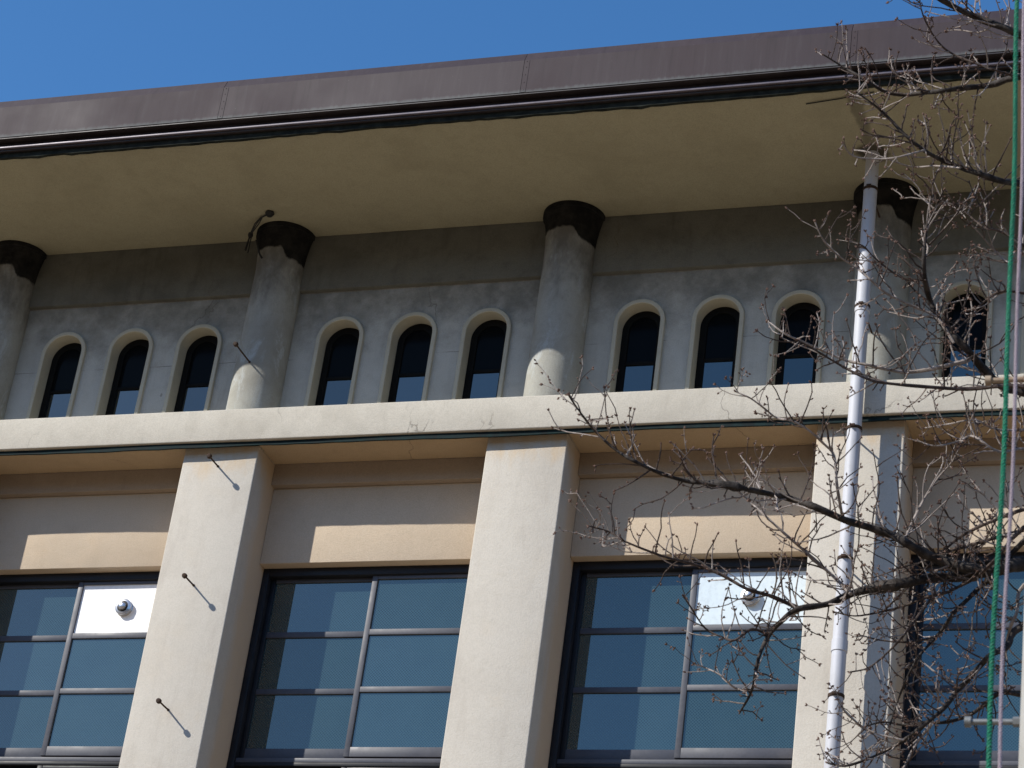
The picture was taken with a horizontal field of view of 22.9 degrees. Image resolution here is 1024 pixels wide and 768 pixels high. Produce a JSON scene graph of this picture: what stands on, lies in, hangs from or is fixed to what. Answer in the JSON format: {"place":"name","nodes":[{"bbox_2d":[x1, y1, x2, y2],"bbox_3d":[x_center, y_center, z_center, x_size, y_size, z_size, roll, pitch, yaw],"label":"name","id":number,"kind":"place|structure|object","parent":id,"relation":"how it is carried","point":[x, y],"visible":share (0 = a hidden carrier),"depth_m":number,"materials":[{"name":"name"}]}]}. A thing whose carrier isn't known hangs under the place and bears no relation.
{"place":"outdoors","nodes":[
{"label":"outdoors","id":0,"kind":"place"},
{"bbox_2d":[0,0,1021,101],"label":"sky","id":1,"kind":"structure","parent":0,"point":[49,48],"materials":[{"name":"blue"}]},
{"bbox_2d":[0,9,1023,767],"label":"building","id":2,"kind":"structure","parent":0,"point":[292,463],"depth_m":24.53,"materials":[{"name":"beige paint"}]},
{"bbox_2d":[25,332,86,418],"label":"arched window","id":3,"kind":"structure","parent":2,"relation":"in","point":[59,371],"depth_m":27.02,"materials":[{"name":"black glass"}]},
{"bbox_2d":[0,571,159,767],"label":"window","id":4,"kind":"structure","parent":2,"relation":"in","point":[72,644],"depth_m":25.12,"materials":[{"name":"glass"}]},
{"bbox_2d":[93,328,153,415],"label":"arched window","id":5,"kind":"structure","parent":2,"relation":"in","point":[129,356],"depth_m":26.76,"materials":[{"name":"black glass"}]},
{"bbox_2d":[162,324,222,412],"bbox_3d":[-3.301,0.045,26.374,0.523,1.418,0.248,-3,-31,19],"label":"arched window","id":6,"kind":"structure","parent":2,"relation":"in","point":[190,387],"depth_m":26.50,"materials":[{"name":"black glass"}]},
{"bbox_2d":[304,316,363,405],"bbox_3d":[-1.790,-0.026,25.854,0.523,1.418,0.248,-3,-31,19],"label":"arched window","id":7,"kind":"structure","parent":2,"relation":"in","point":[335,364],"depth_m":25.99,"materials":[{"name":"black glass"}]},
{"bbox_2d":[226,564,469,767],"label":"window","id":8,"kind":"structure","parent":2,"relation":"in","point":[346,667],"depth_m":24.13,"materials":[{"name":"glass"}]},
{"bbox_2d":[377,312,437,402],"bbox_3d":[-1.034,-0.061,25.595,0.523,1.418,0.248,-3,-31,19],"label":"arched window","id":9,"kind":"structure","parent":2,"relation":"in","point":[411,342],"depth_m":25.72,"materials":[{"name":"black glass"}]},
{"bbox_2d":[451,308,511,399],"bbox_3d":[-0.278,-0.097,25.335,0.523,1.418,0.248,-3,-31,19],"label":"arched window","id":10,"kind":"structure","parent":2,"relation":"in","point":[481,366],"depth_m":25.46,"materials":[{"name":"black glass"}]},
{"bbox_2d":[605,299,665,392],"bbox_3d":[1.234,-0.167,24.815,0.523,1.418,0.248,-3,-31,19],"label":"arched window","id":11,"kind":"structure","parent":2,"relation":"in","point":[639,326],"depth_m":24.95,"materials":[{"name":"black glass"}]},
{"bbox_2d":[548,557,807,767],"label":"window","id":12,"kind":"structure","parent":2,"relation":"in","point":[625,699],"depth_m":23.07,"materials":[{"name":"glass"}]},
{"bbox_2d":[685,295,744,388],"bbox_3d":[1.989,-0.203,24.556,0.523,1.418,0.248,-3,-31,19],"label":"arched window","id":13,"kind":"structure","parent":2,"relation":"in","point":[717,326],"depth_m":24.69,"materials":[{"name":"black glass"}]},
{"bbox_2d":[766,290,825,384],"bbox_3d":[2.745,-0.238,24.296,0.523,1.418,0.248,-3,-31,19],"label":"arched window","id":14,"kind":"structure","parent":2,"relation":"in","point":[798,366],"depth_m":24.42,"materials":[{"name":"black glass"}]},
{"bbox_2d":[900,552,1023,767],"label":"window","id":15,"kind":"structure","parent":2,"relation":"in","point":[957,753],"depth_m":22.19,"materials":[{"name":"glass"}]},
{"bbox_2d":[933,281,992,377],"bbox_3d":[4.257,-0.309,23.776,0.523,1.418,0.248,-3,-31,19],"label":"arched window","id":16,"kind":"structure","parent":2,"relation":"in","point":[978,330],"depth_m":23.91,"materials":[{"name":"black glass"}]},
{"bbox_2d":[1020,295,1023,373],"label":"arched window","id":17,"kind":"structure","parent":2,"relation":"in","point":[1022,330],"depth_m":23.48,"materials":[{"name":"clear glass"}]},
{"label":"ground","id":18,"kind":"structure","parent":0,"visible":0},
{"bbox_2d":[534,0,1023,767],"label":"bare tree","id":19,"kind":"object","parent":18,"relation":"on","point":[964,570],"visible":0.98,"depth_m":10.01,"materials":[{"name":"brown plant"}]},
{"bbox_2d":[964,375,1023,767],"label":"utility pole","id":20,"kind":"object","parent":18,"relation":"on","point":[969,721],"visible":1,"depth_m":5.52,"materials":[{"name":"metal"}]},
{"bbox_2d":[986,0,1018,767],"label":"green rope","id":21,"kind":"object","parent":20,"relation":"hanging from","point":[1004,438],"visible":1,"depth_m":5.49,"materials":[{"name":"green fabric"}]},
{"bbox_2d":[998,0,1023,767],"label":"pale rope","id":22,"kind":"object","parent":20,"relation":"hanging from","point":[1003,637],"visible":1,"depth_m":5.47,"materials":[{"name":"white fabric"}]}
]}

